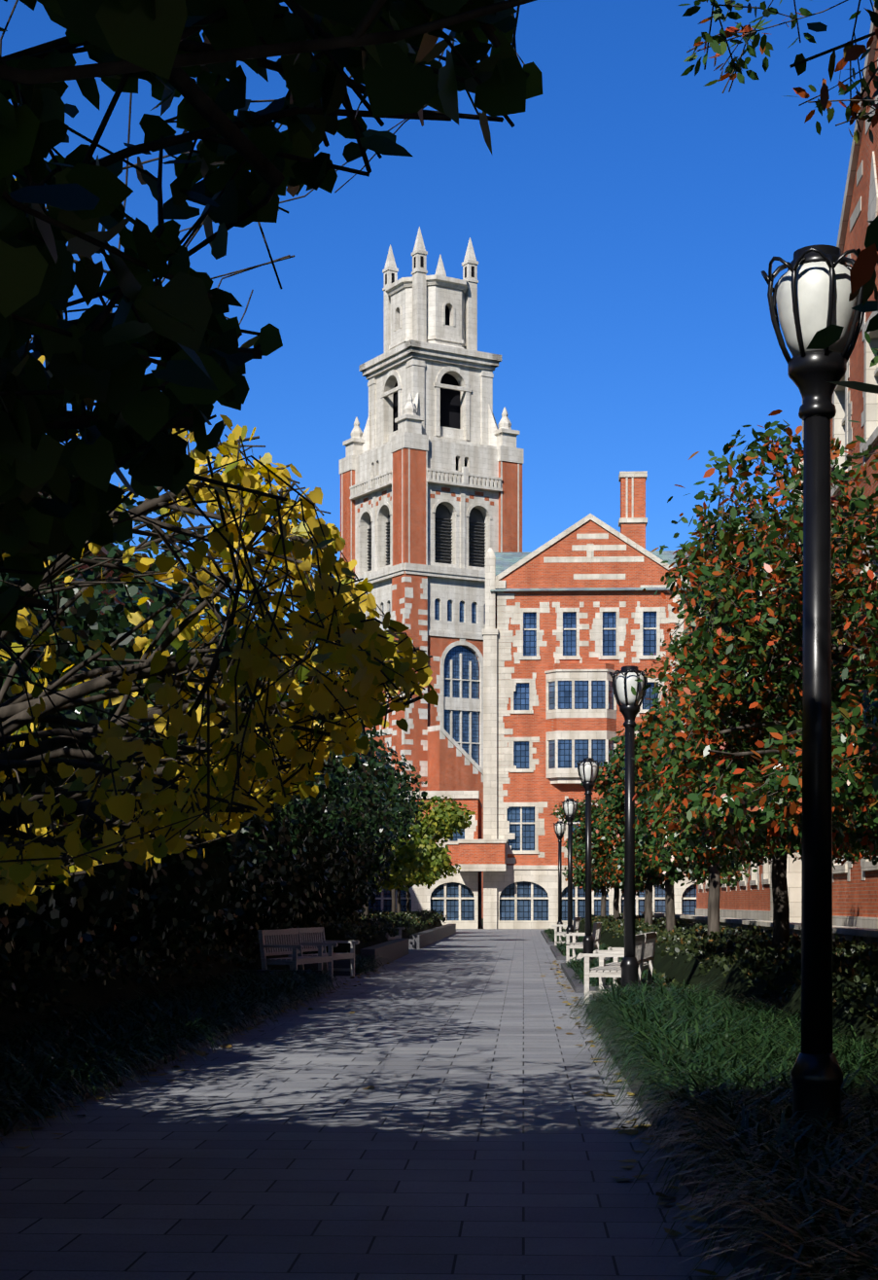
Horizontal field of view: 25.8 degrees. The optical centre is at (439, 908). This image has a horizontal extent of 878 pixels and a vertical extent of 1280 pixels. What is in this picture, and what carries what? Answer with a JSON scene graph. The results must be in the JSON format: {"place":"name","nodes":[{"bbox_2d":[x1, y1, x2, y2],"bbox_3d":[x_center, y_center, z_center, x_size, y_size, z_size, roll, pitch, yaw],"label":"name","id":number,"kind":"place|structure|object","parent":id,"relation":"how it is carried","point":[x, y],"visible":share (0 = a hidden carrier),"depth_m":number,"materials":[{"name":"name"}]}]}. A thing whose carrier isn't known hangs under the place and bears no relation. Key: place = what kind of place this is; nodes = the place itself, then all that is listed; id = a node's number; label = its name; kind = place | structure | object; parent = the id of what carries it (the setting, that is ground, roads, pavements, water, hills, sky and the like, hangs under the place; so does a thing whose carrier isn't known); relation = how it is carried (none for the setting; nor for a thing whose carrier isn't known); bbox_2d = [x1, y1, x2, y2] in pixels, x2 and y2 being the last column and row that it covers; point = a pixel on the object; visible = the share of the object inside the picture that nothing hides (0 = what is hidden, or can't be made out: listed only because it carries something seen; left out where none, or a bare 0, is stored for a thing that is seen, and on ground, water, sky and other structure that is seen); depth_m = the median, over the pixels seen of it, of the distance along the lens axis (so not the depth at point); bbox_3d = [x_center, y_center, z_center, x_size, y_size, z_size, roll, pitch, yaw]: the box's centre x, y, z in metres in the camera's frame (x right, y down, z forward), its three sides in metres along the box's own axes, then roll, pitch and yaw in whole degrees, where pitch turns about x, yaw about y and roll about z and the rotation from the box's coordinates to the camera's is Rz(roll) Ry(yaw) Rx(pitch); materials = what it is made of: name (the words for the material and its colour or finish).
{"place":"outdoors","nodes":[
{"label":"outdoors","id":0,"kind":"place"},
{"bbox_2d":[37,492,258,699],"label":"building","id":1,"kind":"structure","parent":0,"point":[110,573],"depth_m":43.77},
{"bbox_2d":[109,542,284,694],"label":"building slate","id":2,"kind":"object","parent":1,"relation":"on","point":[113,546],"depth_m":44.13,"materials":[{"name":"grey"}]},
{"bbox_2d":[0,177,438,912],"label":"tree","id":3,"kind":"object","parent":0,"point":[366,678],"depth_m":8.26,"materials":[{"name":"yellow plant"}]},
{"bbox_2d":[0,0,542,680],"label":"redbud","id":4,"kind":"object","parent":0,"point":[107,366],"depth_m":3.86,"materials":[{"name":"green plant"}]},
{"bbox_2d":[0,928,740,1279],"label":"path","id":5,"kind":"structure","parent":0,"point":[471,1137],"depth_m":10.56,"materials":[{"name":"grey stone"}]},
{"bbox_2d":[257,928,338,980],"bbox_3d":[-2.385,0.818,32.684,0.770,0.930,1.810,0,0,17],"label":"bench","id":6,"kind":"object","parent":5,"relation":"on","point":[300,959],"visible":0.88,"depth_m":32.55,"materials":[{"name":"grey wood"}]},
{"bbox_2d":[287,926,359,977],"bbox_3d":[-2.093,0.811,34.773,0.770,0.930,1.810,0,0,17],"label":"bench","id":7,"kind":"object","parent":5,"relation":"on","point":[316,938],"visible":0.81,"depth_m":35.25,"materials":[{"name":"grey wood"}]},
{"bbox_2d":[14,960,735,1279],"bbox_3d":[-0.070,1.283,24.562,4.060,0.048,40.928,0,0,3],"label":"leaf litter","id":8,"kind":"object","parent":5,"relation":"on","point":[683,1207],"visible":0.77,"depth_m":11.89,"materials":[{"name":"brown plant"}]},
{"bbox_2d":[371,918,404,940],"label":"bench","id":9,"kind":"object","parent":5,"relation":"on","point":[387,936],"visible":0.25,"depth_m":53.98,"materials":[{"name":"grey wood"}]},
{"bbox_2d":[0,924,792,1279],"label":"kerbs","id":10,"kind":"structure","parent":5,"relation":"on","point":[393,949],"depth_m":14.43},
{"bbox_2d":[551,917,580,945],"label":"bench","id":11,"kind":"object","parent":5,"relation":"on","point":[576,924],"visible":0.79,"depth_m":59.61,"materials":[{"name":"grey wood"}]},
{"bbox_2d":[561,798,578,943],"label":"lamp","id":12,"kind":"object","parent":5,"relation":"on","point":[570,927],"depth_m":59.11,"materials":[{"name":"black metal"}]},
{"bbox_2d":[562,922,602,962],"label":"bench","id":13,"kind":"object","parent":5,"relation":"on","point":[596,935],"visible":0.79,"depth_m":43.03,"materials":[{"name":"grey wood"}]},
{"bbox_2d":[575,757,601,961],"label":"lamp","id":14,"kind":"object","parent":5,"relation":"on","point":[588,939],"depth_m":42.53,"materials":[{"name":"black metal"}]},
{"bbox_2d":[577,933,645,1002],"bbox_3d":[2.474,0.836,27.336,0.770,0.930,1.810,0,0,12],"label":"bench","id":15,"kind":"object","parent":5,"relation":"on","point":[601,972],"visible":0.6,"depth_m":26.56,"materials":[{"name":"grey wood"}]},
{"bbox_2d":[596,931,657,990],"bbox_3d":[2.859,0.830,29.271,0.770,0.930,1.810,0,0,12],"label":"bench","id":16,"kind":"object","parent":5,"relation":"on","point":[650,946],"visible":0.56,"depth_m":29.72,"materials":[{"name":"grey wood"}]},
{"bbox_2d":[609,665,649,990],"bbox_3d":[2.585,-0.985,26.011,0.565,4.592,0.565,0,0,45],"label":"lamp","id":17,"kind":"object","parent":5,"relation":"on","point":[629,965],"depth_m":25.94,"materials":[{"name":"black metal"}]},
{"bbox_2d":[363,791,475,918],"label":"trees","id":18,"kind":"object","parent":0,"point":[430,862],"depth_m":64.98,"materials":[{"name":"green plant"}]},
{"bbox_2d":[367,503,485,570],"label":"louvered windows","id":19,"kind":"structure","parent":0,"point":[444,535],"depth_m":169.47,"materials":[{"name":"grey metal"}]},
{"bbox_2d":[339,226,523,918],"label":"tower","id":20,"kind":"structure","parent":0,"point":[426,348],"depth_m":168.68,"materials":[{"name":"beige stone"}]},
{"bbox_2d":[0,0,874,716],"label":"sky","id":21,"kind":"structure","parent":0,"point":[624,229],"materials":[{"name":"blue"}]},
{"bbox_2d":[355,470,765,928],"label":"building","id":22,"kind":"structure","parent":0,"point":[498,760],"depth_m":99.79,"materials":[{"name":"red brick"}]},
{"bbox_2d":[478,550,787,808],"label":"roof","id":23,"kind":"structure","parent":22,"relation":"attached to","point":[505,561],"depth_m":102.23,"materials":[{"name":"grey"}]},
{"bbox_2d":[478,918,787,1259],"bbox_3d":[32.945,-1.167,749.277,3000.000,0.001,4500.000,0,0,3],"label":"ground","id":24,"kind":"structure","parent":0,"point":[481,927],"depth_m":115.62,"materials":[{"name":"grey"}]},
{"bbox_2d":[0,928,313,1040],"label":"shrubs","id":25,"kind":"object","parent":24,"relation":"on","point":[125,965],"depth_m":21.61,"materials":[{"name":"green plant"}]},
{"bbox_2d":[0,951,389,1145],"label":"liriope","id":26,"kind":"object","parent":24,"relation":"on","point":[47,1065],"visible":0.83,"depth_m":16.94,"materials":[{"name":"green plant"}]},
{"bbox_2d":[0,485,427,971],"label":"tree","id":27,"kind":"object","parent":24,"relation":"on","point":[352,796],"depth_m":24.05,"materials":[{"name":"green plant"}]},
{"bbox_2d":[283,909,448,957],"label":"shrubs","id":28,"kind":"object","parent":24,"relation":"on","point":[426,916],"depth_m":48.66,"materials":[{"name":"green plant"}]},
{"bbox_2d":[553,820,567,931],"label":"lamp","id":29,"kind":"object","parent":24,"relation":"on","point":[559,837],"depth_m":75.69,"materials":[{"name":"black metal"}]},
{"bbox_2d":[542,927,670,986],"bbox_3d":[4.174,1.052,57.834,1.829,0.300,56.669,0,0,3],"label":"liriope","id":30,"kind":"object","parent":24,"relation":"on","point":[577,966],"visible":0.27,"depth_m":38.04,"materials":[{"name":"green plant"}]},
{"bbox_2d":[560,976,877,1279],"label":"liriope","id":31,"kind":"object","parent":24,"relation":"on","point":[719,1073],"visible":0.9,"depth_m":9.68,"materials":[{"name":"green plant"}]},
{"bbox_2d":[761,244,864,1141],"bbox_3d":[1.856,-0.928,9.425,0.553,4.592,0.551,0,0,-28],"label":"lamp","id":32,"kind":"object","parent":31,"relation":"on","point":[817,1077],"depth_m":9.36,"materials":[{"name":"black metal"}]},
{"bbox_2d":[579,912,877,1101],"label":"shrubs","id":33,"kind":"object","parent":24,"relation":"on","point":[763,950],"depth_m":24.15,"materials":[{"name":"green plant"}]},
{"bbox_2d":[580,0,877,949],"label":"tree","id":34,"kind":"object","parent":24,"relation":"on","point":[781,920],"visible":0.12,"depth_m":16.59,"materials":[{"name":"brown plant"}]},
{"bbox_2d":[550,694,757,895],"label":"tree leaves","id":35,"kind":"object","parent":34,"relation":"attached to","point":[607,822],"visible":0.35,"depth_m":54.17,"materials":[{"name":"green plant"}]},
{"bbox_2d":[630,0,877,871],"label":"tree leaves","id":36,"kind":"object","parent":34,"relation":"attached to","point":[705,836],"visible":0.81,"depth_m":15.61,"materials":[{"name":"green plant"}]},
{"bbox_2d":[643,914,877,950],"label":"garden wall","id":37,"kind":"structure","parent":24,"relation":"on","point":[870,940],"depth_m":39.85,"materials":[{"name":"stone"}]},
{"bbox_2d":[640,912,877,937],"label":"low wall","id":38,"kind":"structure","parent":37,"relation":"on","point":[859,931],"depth_m":42.92,"materials":[{"name":"beige stone"}]},
{"bbox_2d":[695,5,877,928],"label":"building","id":39,"kind":"structure","parent":0,"point":[842,429],"depth_m":40.55,"materials":[{"name":"red brick"}]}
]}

